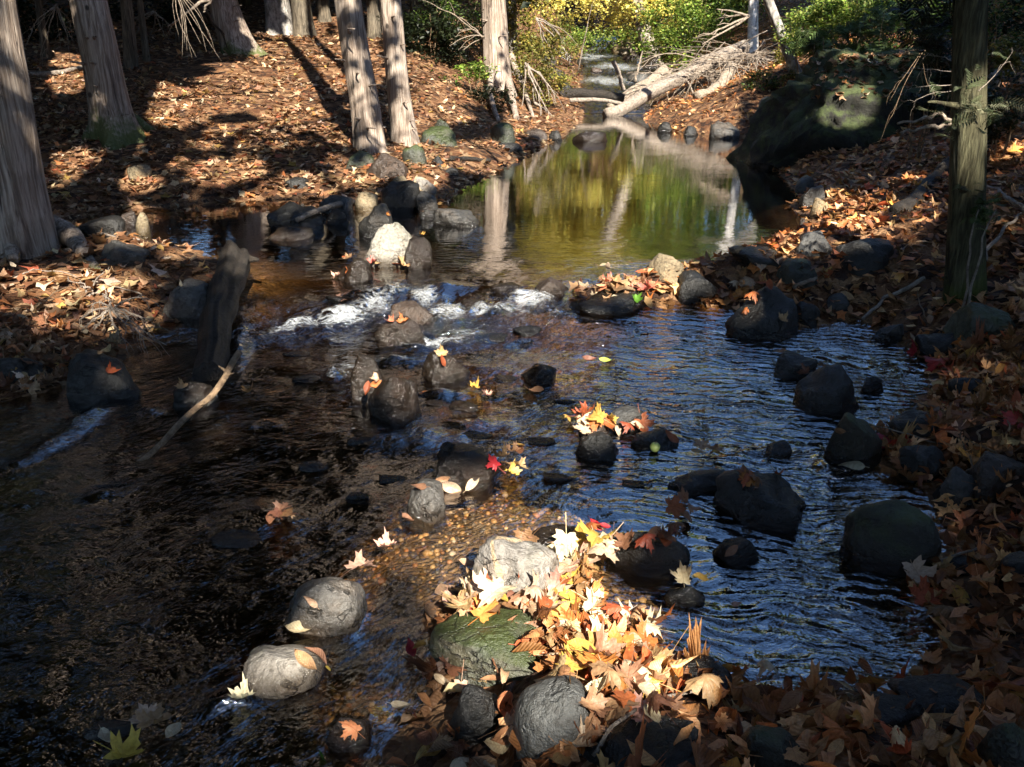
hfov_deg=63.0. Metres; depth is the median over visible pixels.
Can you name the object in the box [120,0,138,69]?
woodland tree
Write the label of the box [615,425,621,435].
fallen leaf
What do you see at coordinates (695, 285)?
stream rock
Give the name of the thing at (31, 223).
cedar tree
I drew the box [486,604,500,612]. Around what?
fallen leaf
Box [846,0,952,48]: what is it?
bush
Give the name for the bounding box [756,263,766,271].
fallen leaf
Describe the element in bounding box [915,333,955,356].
stream rock
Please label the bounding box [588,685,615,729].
fallen leaf
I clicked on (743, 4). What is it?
woodland tree
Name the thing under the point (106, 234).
twig
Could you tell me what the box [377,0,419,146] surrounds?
cedar tree
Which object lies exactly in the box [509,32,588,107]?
bush
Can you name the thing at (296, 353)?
stream rock
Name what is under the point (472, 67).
bush
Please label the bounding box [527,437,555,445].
stream rock
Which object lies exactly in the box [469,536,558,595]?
stream rock
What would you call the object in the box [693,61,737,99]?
fallen log
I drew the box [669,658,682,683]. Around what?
fallen leaf
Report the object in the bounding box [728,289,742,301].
fallen leaf
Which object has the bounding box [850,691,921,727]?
stream rock
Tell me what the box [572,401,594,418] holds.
fallen leaf
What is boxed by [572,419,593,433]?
fallen leaf
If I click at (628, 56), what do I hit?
stream rock
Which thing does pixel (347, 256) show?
fallen leaf
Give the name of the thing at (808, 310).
stream rock
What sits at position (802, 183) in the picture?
stream rock
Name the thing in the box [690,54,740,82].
dead branch
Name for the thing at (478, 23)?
bush
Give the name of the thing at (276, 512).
fallen leaf
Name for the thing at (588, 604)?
fallen leaf
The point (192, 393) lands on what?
stream rock
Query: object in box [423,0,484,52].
dead branch
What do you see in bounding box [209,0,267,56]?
cedar tree
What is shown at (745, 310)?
fallen leaf
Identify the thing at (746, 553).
stream rock
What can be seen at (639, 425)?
fallen leaf
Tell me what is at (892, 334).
stream rock
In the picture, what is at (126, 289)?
twig
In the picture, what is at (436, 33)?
bush
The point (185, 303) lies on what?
stream rock
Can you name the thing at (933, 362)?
fallen leaf
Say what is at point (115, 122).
cedar tree
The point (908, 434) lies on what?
twig
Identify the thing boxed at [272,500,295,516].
fallen leaf
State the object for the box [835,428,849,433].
fallen leaf
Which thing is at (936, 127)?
dead branch
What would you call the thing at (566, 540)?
fallen leaf
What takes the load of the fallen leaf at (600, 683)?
on the leaf litter at (768, 704)
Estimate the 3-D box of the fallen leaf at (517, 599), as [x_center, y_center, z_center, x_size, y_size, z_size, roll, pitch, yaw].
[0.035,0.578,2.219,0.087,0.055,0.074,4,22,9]
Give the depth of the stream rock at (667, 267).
5.17 m
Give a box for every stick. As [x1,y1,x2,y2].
[29,65,82,76]
[136,350,241,461]
[295,199,354,222]
[448,156,490,162]
[792,277,817,288]
[861,276,925,319]
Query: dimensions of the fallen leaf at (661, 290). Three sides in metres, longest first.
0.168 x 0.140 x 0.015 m
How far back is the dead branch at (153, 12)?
15.16 m
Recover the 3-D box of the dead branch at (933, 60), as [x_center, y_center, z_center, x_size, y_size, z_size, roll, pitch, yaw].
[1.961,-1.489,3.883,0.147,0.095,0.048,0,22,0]
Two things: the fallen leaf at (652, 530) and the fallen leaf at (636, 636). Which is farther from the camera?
the fallen leaf at (652, 530)
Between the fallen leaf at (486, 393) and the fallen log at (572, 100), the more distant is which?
the fallen log at (572, 100)
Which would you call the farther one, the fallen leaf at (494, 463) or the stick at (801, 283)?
the stick at (801, 283)
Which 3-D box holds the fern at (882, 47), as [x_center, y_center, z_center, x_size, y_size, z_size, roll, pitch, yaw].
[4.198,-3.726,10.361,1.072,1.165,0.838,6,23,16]
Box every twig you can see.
[35,285,71,306]
[40,270,97,282]
[93,267,108,285]
[97,232,139,240]
[97,284,141,294]
[101,297,114,330]
[591,690,700,756]
[854,670,983,701]
[871,425,943,444]
[917,290,925,318]
[940,543,1021,561]
[953,660,1011,675]
[959,430,973,466]
[976,421,1003,440]
[1001,407,1010,431]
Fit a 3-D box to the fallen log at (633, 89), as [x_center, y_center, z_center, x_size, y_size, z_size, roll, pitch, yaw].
[2.994,-6.936,19.595,1.953,1.008,0.358,-18,28,-38]
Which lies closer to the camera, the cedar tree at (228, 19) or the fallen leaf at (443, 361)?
the fallen leaf at (443, 361)
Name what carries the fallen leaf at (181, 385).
on the stream rock at (192, 393)
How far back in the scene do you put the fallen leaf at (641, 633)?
2.19 m
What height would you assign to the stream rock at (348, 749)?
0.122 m
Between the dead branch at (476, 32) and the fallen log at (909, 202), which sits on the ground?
the fallen log at (909, 202)
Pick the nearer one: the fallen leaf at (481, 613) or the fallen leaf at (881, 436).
the fallen leaf at (481, 613)
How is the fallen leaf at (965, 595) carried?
on the ground
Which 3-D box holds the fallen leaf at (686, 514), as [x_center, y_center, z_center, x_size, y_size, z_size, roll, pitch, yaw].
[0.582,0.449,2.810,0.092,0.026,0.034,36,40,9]
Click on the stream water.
(126, 586)
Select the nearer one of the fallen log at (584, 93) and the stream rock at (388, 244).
the stream rock at (388, 244)
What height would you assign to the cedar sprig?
0.670 m
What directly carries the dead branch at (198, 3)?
on the ground
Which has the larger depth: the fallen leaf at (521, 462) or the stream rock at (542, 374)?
the stream rock at (542, 374)
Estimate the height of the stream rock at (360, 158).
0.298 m
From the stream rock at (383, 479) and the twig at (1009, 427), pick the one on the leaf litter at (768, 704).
the twig at (1009, 427)
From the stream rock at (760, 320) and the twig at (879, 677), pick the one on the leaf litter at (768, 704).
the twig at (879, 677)
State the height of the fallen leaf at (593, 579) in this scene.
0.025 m
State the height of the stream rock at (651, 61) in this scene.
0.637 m
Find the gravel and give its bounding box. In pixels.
[305,478,800,766]
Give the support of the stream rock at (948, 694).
on the ground
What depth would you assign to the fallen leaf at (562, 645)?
2.02 m
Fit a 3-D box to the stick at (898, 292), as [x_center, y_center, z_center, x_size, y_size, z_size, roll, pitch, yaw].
[2.197,-0.505,4.858,0.422,0.226,0.085,-8,23,-18]
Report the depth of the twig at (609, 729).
1.62 m
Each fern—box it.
[785,28,835,60]
[791,20,872,52]
[819,33,898,53]
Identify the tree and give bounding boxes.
[0,0,102,270]
[34,0,51,56]
[69,0,154,150]
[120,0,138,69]
[136,0,150,60]
[174,0,186,41]
[194,0,206,30]
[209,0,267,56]
[264,0,291,35]
[291,0,316,36]
[317,0,331,21]
[334,0,387,155]
[366,0,382,38]
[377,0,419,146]
[409,0,414,20]
[480,0,534,121]
[506,0,518,74]
[518,0,620,76]
[555,0,623,37]
[583,0,677,35]
[629,0,662,64]
[662,0,765,45]
[747,0,758,51]
[763,0,801,75]
[885,0,1023,303]
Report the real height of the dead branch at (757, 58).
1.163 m
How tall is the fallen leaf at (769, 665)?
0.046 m
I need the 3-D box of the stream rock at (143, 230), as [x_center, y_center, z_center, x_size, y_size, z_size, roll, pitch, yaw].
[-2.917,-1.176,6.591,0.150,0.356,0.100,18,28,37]
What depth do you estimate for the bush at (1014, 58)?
6.96 m
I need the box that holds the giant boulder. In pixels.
[726,44,950,169]
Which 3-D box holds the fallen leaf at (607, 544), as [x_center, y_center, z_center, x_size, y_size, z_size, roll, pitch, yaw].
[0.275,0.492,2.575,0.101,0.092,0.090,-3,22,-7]
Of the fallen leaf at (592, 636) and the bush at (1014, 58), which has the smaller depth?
the fallen leaf at (592, 636)
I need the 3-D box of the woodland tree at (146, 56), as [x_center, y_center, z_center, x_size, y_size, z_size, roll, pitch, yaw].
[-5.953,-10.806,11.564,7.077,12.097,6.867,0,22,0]
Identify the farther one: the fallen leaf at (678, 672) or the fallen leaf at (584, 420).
the fallen leaf at (584, 420)
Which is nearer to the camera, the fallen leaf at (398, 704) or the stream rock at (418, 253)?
the fallen leaf at (398, 704)
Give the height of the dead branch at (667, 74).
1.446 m
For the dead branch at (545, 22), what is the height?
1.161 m
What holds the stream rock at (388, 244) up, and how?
on the ground
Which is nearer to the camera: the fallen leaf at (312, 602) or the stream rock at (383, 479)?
the fallen leaf at (312, 602)
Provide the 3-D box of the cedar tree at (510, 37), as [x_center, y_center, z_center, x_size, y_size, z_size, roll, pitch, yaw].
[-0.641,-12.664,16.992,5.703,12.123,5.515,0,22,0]
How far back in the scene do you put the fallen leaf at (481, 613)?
2.18 m
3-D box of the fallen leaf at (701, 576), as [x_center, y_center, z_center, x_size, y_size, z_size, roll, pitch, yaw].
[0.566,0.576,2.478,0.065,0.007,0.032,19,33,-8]
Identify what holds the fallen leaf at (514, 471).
on the stream water
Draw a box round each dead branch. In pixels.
[22,4,88,83]
[61,279,111,296]
[79,290,177,356]
[115,10,174,43]
[167,0,211,33]
[172,0,220,60]
[188,0,227,49]
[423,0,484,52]
[521,62,565,115]
[533,101,546,110]
[535,17,579,73]
[605,65,715,100]
[611,60,625,90]
[632,64,717,105]
[633,53,764,97]
[634,50,642,81]
[638,56,721,91]
[649,56,765,101]
[649,57,755,93]
[656,63,711,98]
[666,50,769,97]
[668,47,776,69]
[671,52,748,86]
[672,50,779,69]
[674,53,766,97]
[675,54,748,79]
[677,50,771,82]
[681,42,774,60]
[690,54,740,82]
[692,9,749,62]
[693,45,775,66]
[696,38,780,79]
[733,28,813,79]
[733,43,778,78]
[756,56,773,70]
[875,49,934,135]
[894,90,950,114]
[895,67,950,88]
[895,85,950,112]
[897,112,951,124]
[899,122,951,134]
[921,52,950,73]
[978,47,1015,91]
[986,185,1023,212]
[986,212,1023,261]
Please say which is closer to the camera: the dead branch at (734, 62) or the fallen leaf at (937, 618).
the fallen leaf at (937, 618)
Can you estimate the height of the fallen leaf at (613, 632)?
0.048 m
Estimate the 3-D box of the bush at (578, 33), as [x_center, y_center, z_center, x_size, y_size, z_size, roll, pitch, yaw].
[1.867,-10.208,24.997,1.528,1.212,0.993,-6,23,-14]
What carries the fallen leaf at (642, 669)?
on the fallen leaf at (638, 689)
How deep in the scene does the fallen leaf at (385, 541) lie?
2.68 m
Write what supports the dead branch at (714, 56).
on the ground
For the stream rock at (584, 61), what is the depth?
25.31 m
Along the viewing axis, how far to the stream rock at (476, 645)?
2.10 m
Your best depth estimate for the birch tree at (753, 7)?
22.18 m
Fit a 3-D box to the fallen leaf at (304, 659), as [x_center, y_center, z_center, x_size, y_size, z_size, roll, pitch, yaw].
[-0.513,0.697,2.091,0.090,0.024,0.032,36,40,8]
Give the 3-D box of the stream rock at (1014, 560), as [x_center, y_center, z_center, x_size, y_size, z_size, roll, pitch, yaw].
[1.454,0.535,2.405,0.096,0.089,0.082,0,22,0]
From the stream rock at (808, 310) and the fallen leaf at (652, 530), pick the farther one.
the stream rock at (808, 310)
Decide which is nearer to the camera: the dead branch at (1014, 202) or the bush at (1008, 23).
the dead branch at (1014, 202)
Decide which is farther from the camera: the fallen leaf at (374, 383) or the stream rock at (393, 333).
the stream rock at (393, 333)
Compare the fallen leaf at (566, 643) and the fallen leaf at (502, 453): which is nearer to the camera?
the fallen leaf at (566, 643)
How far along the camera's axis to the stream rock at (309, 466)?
3.20 m
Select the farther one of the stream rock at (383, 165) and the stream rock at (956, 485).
the stream rock at (383, 165)
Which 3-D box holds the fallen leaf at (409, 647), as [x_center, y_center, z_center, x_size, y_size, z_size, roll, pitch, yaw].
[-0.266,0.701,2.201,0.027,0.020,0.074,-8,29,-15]
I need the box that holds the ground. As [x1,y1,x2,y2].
[0,0,1023,766]
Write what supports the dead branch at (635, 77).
on the fallen log at (633, 89)
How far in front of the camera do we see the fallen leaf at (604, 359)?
4.24 m
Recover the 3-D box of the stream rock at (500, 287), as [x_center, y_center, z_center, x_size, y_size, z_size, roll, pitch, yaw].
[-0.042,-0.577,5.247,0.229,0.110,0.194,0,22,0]
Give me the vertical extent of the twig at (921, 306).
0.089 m
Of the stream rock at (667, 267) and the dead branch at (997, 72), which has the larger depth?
the stream rock at (667, 267)
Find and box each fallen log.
[192,239,258,381]
[560,88,624,101]
[569,98,621,104]
[603,31,765,116]
[606,64,669,106]
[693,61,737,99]
[889,156,948,214]
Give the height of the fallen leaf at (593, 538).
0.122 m
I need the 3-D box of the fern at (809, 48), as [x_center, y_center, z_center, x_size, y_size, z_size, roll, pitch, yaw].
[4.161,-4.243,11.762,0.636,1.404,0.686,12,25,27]
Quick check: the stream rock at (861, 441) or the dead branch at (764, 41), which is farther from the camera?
the dead branch at (764, 41)
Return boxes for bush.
[17,0,76,40]
[108,0,212,30]
[376,0,484,65]
[404,0,481,56]
[431,70,461,86]
[452,56,499,96]
[465,79,517,113]
[506,0,580,91]
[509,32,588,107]
[554,24,599,63]
[567,19,641,55]
[573,0,663,43]
[617,0,694,53]
[628,0,732,72]
[673,0,747,54]
[684,0,789,30]
[741,65,796,89]
[767,38,805,70]
[771,0,875,72]
[806,0,932,45]
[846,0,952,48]
[852,0,931,52]
[903,88,950,161]
[911,32,951,123]
[939,0,1023,69]
[949,0,1023,90]
[949,66,1023,161]
[987,35,1023,130]
[987,53,1023,91]
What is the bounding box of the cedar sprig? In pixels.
[961,197,1006,307]
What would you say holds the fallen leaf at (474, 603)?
on the stream rock at (476, 645)
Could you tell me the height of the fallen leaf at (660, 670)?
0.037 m
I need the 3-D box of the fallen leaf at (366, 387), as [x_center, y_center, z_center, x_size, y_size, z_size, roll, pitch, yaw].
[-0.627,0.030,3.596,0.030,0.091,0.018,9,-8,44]
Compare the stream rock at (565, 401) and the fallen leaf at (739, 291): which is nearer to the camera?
the stream rock at (565, 401)
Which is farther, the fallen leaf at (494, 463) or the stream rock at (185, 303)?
the stream rock at (185, 303)
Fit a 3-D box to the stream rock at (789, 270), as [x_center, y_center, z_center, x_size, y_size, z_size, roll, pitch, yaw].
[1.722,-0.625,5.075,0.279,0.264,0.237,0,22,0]
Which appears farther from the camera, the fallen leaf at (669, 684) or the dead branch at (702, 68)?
the dead branch at (702, 68)
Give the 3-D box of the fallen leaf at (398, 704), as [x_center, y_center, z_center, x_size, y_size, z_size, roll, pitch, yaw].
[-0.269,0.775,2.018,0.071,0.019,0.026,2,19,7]
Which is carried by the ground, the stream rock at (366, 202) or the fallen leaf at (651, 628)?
the stream rock at (366, 202)
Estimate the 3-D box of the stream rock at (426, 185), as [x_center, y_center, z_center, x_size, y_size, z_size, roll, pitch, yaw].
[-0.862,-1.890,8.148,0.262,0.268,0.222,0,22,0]
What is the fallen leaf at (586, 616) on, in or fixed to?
on the ground
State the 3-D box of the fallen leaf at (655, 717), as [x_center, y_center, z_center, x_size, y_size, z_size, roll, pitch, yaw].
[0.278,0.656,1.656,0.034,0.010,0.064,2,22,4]
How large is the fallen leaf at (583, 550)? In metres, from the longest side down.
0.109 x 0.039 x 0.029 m
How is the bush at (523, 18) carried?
on the ground
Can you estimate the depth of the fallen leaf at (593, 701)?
1.66 m
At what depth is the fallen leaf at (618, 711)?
1.67 m
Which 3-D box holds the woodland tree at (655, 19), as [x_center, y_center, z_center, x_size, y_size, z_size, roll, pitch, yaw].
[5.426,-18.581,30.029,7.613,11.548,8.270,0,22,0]
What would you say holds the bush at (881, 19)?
on the giant boulder
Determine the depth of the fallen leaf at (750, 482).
2.85 m
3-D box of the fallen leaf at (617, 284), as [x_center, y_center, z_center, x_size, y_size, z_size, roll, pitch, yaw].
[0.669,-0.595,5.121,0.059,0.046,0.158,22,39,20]
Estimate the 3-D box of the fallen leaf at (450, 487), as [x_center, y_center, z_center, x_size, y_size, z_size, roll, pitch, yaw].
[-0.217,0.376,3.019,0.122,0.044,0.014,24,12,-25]
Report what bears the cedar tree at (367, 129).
on the ground
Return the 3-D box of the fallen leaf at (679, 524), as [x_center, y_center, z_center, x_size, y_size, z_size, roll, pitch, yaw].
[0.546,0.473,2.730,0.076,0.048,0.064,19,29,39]
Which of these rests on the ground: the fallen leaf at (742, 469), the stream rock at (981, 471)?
the stream rock at (981, 471)
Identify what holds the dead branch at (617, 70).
on the fallen log at (584, 93)
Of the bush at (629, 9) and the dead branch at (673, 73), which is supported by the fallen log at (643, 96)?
the dead branch at (673, 73)
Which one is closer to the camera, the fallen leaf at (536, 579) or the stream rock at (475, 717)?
the stream rock at (475, 717)
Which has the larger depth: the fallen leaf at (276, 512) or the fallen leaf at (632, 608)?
the fallen leaf at (276, 512)
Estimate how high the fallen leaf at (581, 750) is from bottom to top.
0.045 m
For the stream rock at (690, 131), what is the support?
on the ground
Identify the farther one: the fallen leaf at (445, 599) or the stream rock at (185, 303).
the stream rock at (185, 303)
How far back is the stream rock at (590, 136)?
13.09 m
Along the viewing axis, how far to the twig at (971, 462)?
3.06 m
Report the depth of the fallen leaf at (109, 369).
3.78 m
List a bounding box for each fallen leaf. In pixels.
[93,724,145,759]
[98,725,109,741]
[105,360,119,372]
[117,702,178,727]
[129,702,157,731]
[165,718,182,737]
[174,377,187,388]
[227,671,255,698]
[241,382,252,392]
[266,509,275,523]
[267,503,283,518]
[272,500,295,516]
[280,508,291,516]
[284,620,311,632]
[294,648,316,669]
[303,596,318,608]
[304,647,326,664]
[331,271,339,278]
[338,720,362,740]
[342,253,354,258]
[342,549,375,575]
[363,380,370,394]
[366,255,376,262]
[370,372,378,381]
[370,380,380,387]
[373,527,402,546]
[385,314,393,321]
[388,700,413,707]
[396,312,408,322]
[402,513,413,520]
[406,637,415,655]
[411,483,426,489]
[434,344,448,355]
[434,674,444,684]
[435,476,449,481]
[439,574,471,613]
[440,354,445,365]
[441,481,460,493]
[442,589,450,605]
[450,590,476,615]
[460,577,493,598]
[463,478,478,492]
[467,379,479,387]
[468,594,497,624]
[469,567,486,587]
[470,600,476,609]
[473,570,518,608]
[482,389,492,395]
[486,453,505,473]
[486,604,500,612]
[492,443,510,456]
[497,691,512,716]
[498,601,522,609]
[500,459,521,475]
[500,594,508,601]
[502,440,524,451]
[508,592,535,612]
[511,639,546,646]
[514,457,527,468]
[515,585,543,611]
[516,446,523,453]
[521,385,543,391]
[521,596,537,607]
[531,569,572,609]
[538,595,552,622]
[541,589,568,599]
[545,566,564,600]
[545,582,558,604]
[547,512,580,558]
[547,628,574,655]
[549,619,580,628]
[551,585,578,612]
[552,583,584,605]
[554,744,571,749]
[555,643,589,672]
[557,635,577,654]
[558,548,583,574]
[559,570,573,583]
[561,558,580,585]
[562,412,576,423]
[563,717,591,746]
[566,638,596,655]
[567,680,609,714]
[569,737,589,754]
[570,621,626,656]
[571,587,610,617]
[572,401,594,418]
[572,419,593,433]
[573,522,585,546]
[575,625,621,665]
[576,412,590,424]
[576,650,617,677]
[577,551,605,563]
[577,713,612,745]
[578,519,616,547]
[578,522,623,562]
[579,597,601,611]
[580,540,589,552]
[580,612,616,629]
[580,615,611,639]
[582,355,596,360]
[582,415,607,430]
[583,527,613,559]
[585,402,614,425]
[585,522,599,530]
[585,668,610,692]
[588,661,633,690]
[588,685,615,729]
[589,517,601,530]
[591,520,610,527]
[591,577,603,594]
[591,672,618,696]
[595,272,618,287]
[597,272,619,283]
[597,714,615,722]
[599,357,610,361]
[601,602,632,623]
[603,665,626,690]
[604,413,614,430]
[605,618,654,653]
[605,679,641,727]
[606,600,662,625]
[607,413,618,426]
[607,641,649,666]
[611,689,638,717]
[613,528,634,553]
[614,648,647,691]
[614,672,645,696]
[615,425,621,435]
[615,659,650,674]
[616,282,625,292]
[618,279,630,286]
[618,599,663,630]
[620,421,633,433]
[625,615,670,648]
[626,690,661,722]
[629,276,641,287]
[629,604,653,623]
[629,631,641,644]
[630,276,642,287]
[630,280,651,289]
[630,421,643,428]
[632,292,642,302]
[633,671,659,694]
[634,272,646,282]
[634,406,654,431]
[634,602,675,623]
[634,643,640,652]
[635,532,656,554]
[635,614,675,635]
[636,645,673,665]
[637,641,649,651]
[638,281,648,291]
[644,666,664,695]
[644,703,661,727]
[646,280,657,287]
[646,691,675,724]
[648,526,660,534]
[652,683,685,709]
[653,286,670,292]
[654,494,686,519]
[655,522,685,541]
[655,670,683,693]
[657,653,675,674]
[659,538,671,546]
[665,429,682,444]
[665,521,685,538]
[666,659,682,687]
[669,561,691,586]
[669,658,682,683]
[677,485,688,502]
[679,510,693,525]
[684,498,700,514]
[684,673,723,710]
[690,448,706,452]
[692,439,712,451]
[693,572,708,580]
[708,441,725,455]
[715,288,728,296]
[716,281,728,289]
[725,545,737,556]
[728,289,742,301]
[729,280,737,288]
[731,601,741,605]
[732,288,747,299]
[737,469,752,486]
[739,276,755,286]
[739,464,748,487]
[739,468,755,486]
[740,277,756,287]
[742,307,748,316]
[744,291,758,303]
[749,475,761,488]
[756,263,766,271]
[756,660,778,679]
[766,276,772,289]
[773,348,787,352]
[778,311,788,321]
[797,362,808,374]
[826,678,844,690]
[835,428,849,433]
[838,692,853,699]
[840,461,869,469]
[857,655,873,674]
[877,433,891,448]
[886,432,911,445]
[902,555,937,583]
[906,338,916,360]
[924,356,959,372]
[933,616,942,623]
[951,583,971,606]
[958,705,990,757]
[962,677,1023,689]
[962,685,975,717]
[1001,410,1023,428]
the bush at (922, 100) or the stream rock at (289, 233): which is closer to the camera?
the stream rock at (289, 233)
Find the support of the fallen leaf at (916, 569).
on the leaf litter at (768, 704)
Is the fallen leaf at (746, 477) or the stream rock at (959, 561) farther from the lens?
the fallen leaf at (746, 477)
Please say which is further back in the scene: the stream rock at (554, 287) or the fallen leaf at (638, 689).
the stream rock at (554, 287)
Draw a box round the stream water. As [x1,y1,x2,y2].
[0,36,945,766]
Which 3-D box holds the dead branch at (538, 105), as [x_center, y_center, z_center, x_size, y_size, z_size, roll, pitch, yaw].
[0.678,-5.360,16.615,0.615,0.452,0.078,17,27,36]
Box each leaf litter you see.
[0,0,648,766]
[478,0,1023,766]
[809,49,915,101]
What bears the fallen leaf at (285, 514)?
on the stream water
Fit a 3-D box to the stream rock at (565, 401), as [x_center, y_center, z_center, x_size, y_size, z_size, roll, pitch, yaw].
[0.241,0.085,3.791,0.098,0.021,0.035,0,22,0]
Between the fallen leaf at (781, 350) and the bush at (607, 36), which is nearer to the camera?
the fallen leaf at (781, 350)
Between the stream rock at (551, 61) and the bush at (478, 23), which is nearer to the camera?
the bush at (478, 23)
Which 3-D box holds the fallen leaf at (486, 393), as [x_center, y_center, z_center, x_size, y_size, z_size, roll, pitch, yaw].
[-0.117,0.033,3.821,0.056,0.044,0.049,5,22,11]
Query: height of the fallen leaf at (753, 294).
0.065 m
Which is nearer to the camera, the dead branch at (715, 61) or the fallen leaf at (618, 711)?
the fallen leaf at (618, 711)
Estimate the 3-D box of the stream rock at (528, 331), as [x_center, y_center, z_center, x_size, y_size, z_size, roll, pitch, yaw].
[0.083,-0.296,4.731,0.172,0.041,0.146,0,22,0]
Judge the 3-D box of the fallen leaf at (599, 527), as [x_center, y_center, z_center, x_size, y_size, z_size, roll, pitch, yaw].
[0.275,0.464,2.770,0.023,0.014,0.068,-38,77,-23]
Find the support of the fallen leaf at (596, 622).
on the leaf litter at (768, 704)
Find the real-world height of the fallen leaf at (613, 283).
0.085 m
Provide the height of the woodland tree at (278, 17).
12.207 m
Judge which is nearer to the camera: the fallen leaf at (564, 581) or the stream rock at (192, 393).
the fallen leaf at (564, 581)
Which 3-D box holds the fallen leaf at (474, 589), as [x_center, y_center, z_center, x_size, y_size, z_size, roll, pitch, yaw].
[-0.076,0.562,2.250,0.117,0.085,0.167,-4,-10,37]
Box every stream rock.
[0,358,52,383]
[66,349,141,403]
[77,215,125,237]
[84,720,138,740]
[99,240,149,265]
[121,210,136,227]
[127,164,151,178]
[136,212,150,238]
[162,278,208,330]
[172,381,218,407]
[211,529,261,547]
[243,644,324,698]
[266,201,323,231]
[268,226,314,240]
[282,351,309,356]
[283,176,308,188]
[285,577,367,650]
[292,375,320,382]
[298,461,328,471]
[319,195,353,214]
[325,295,341,300]
[325,717,373,761]
[326,208,349,224]
[337,259,372,282]
[345,492,368,499]
[346,151,373,169]
[347,437,370,444]
[350,353,382,404]
[354,192,377,211]
[358,203,392,237]
[364,222,411,266]
[366,153,408,179]
[368,377,421,425]
[375,316,425,346]
[379,475,406,483]
[381,180,419,212]
[390,300,432,324]
[393,176,406,181]
[402,145,426,164]
[404,235,431,269]
[407,478,446,533]
[413,176,436,196]
[416,191,437,211]
[420,125,457,147]
[420,209,433,219]
[421,352,469,382]
[426,400,443,405]
[429,605,542,686]
[431,156,443,166]
[432,208,479,226]
[435,119,449,127]
[436,441,499,503]
[445,167,458,176]
[448,684,502,747]
[449,400,477,410]
[461,299,483,306]
[463,430,492,438]
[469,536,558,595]
[488,333,507,342]
[490,122,515,142]
[490,282,523,299]
[495,374,515,382]
[498,143,523,153]
[513,325,541,336]
[513,675,590,766]
[521,363,556,384]
[524,128,547,141]
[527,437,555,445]
[529,277,569,313]
[532,524,586,556]
[539,56,556,66]
[542,472,571,482]
[548,68,564,78]
[549,130,561,140]
[554,47,572,62]
[555,399,574,403]
[568,290,645,321]
[572,131,606,142]
[575,59,588,64]
[575,431,618,460]
[578,405,608,440]
[581,715,698,766]
[590,67,601,72]
[603,531,689,597]
[609,405,647,431]
[611,38,643,55]
[621,479,644,487]
[622,52,639,59]
[627,72,650,83]
[631,428,678,450]
[643,57,660,68]
[645,253,684,287]
[657,122,671,132]
[661,41,680,56]
[663,586,704,610]
[667,469,723,494]
[678,270,716,304]
[680,655,731,689]
[683,126,697,135]
[709,121,739,138]
[712,469,805,532]
[712,537,758,567]
[725,286,798,339]
[729,243,785,268]
[738,725,803,766]
[765,440,792,459]
[773,350,817,378]
[776,258,817,288]
[793,364,859,415]
[795,175,814,195]
[795,231,831,256]
[796,301,819,326]
[799,185,824,209]
[809,198,827,218]
[823,412,881,469]
[826,293,849,310]
[833,238,894,276]
[839,499,941,578]
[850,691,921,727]
[860,377,883,393]
[872,324,903,343]
[887,673,986,714]
[889,409,938,439]
[898,445,944,483]
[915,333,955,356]
[932,466,977,507]
[942,302,1015,341]
[948,377,982,395]
[950,555,979,575]
[965,451,1023,503]
[975,723,1023,766]
[998,550,1023,577]
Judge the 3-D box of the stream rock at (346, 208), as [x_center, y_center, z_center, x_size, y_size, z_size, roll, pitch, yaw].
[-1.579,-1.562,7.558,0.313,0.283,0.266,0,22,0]
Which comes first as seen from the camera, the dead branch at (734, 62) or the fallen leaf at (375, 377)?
the fallen leaf at (375, 377)
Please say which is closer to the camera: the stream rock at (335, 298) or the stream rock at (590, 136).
the stream rock at (335, 298)
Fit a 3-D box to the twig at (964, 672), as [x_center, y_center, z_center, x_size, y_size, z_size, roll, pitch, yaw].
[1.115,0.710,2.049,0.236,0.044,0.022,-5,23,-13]
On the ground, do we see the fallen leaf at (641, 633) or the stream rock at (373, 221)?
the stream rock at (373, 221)
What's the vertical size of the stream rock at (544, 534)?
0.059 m
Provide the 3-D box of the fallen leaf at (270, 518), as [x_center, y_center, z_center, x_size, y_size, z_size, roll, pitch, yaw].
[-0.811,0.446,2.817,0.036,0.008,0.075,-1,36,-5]
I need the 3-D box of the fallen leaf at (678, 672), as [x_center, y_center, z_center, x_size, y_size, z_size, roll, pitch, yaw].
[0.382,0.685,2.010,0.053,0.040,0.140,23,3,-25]
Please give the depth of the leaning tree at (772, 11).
14.65 m
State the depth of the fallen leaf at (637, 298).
4.98 m
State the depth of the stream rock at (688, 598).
2.42 m
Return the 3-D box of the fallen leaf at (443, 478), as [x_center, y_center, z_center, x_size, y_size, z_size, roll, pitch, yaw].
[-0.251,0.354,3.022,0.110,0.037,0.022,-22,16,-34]
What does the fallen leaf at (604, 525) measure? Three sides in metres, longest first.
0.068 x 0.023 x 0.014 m
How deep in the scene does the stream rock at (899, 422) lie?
3.27 m
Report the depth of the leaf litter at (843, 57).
9.62 m
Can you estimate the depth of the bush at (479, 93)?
14.76 m
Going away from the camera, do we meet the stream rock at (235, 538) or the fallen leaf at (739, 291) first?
the stream rock at (235, 538)
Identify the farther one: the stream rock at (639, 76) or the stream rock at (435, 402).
the stream rock at (639, 76)
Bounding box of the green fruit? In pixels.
[650,441,659,451]
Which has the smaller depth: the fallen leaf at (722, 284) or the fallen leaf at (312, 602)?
the fallen leaf at (312, 602)
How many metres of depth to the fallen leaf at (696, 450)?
3.26 m
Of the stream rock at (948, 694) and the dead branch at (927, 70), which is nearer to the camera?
the stream rock at (948, 694)
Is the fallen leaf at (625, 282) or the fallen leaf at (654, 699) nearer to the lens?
the fallen leaf at (654, 699)

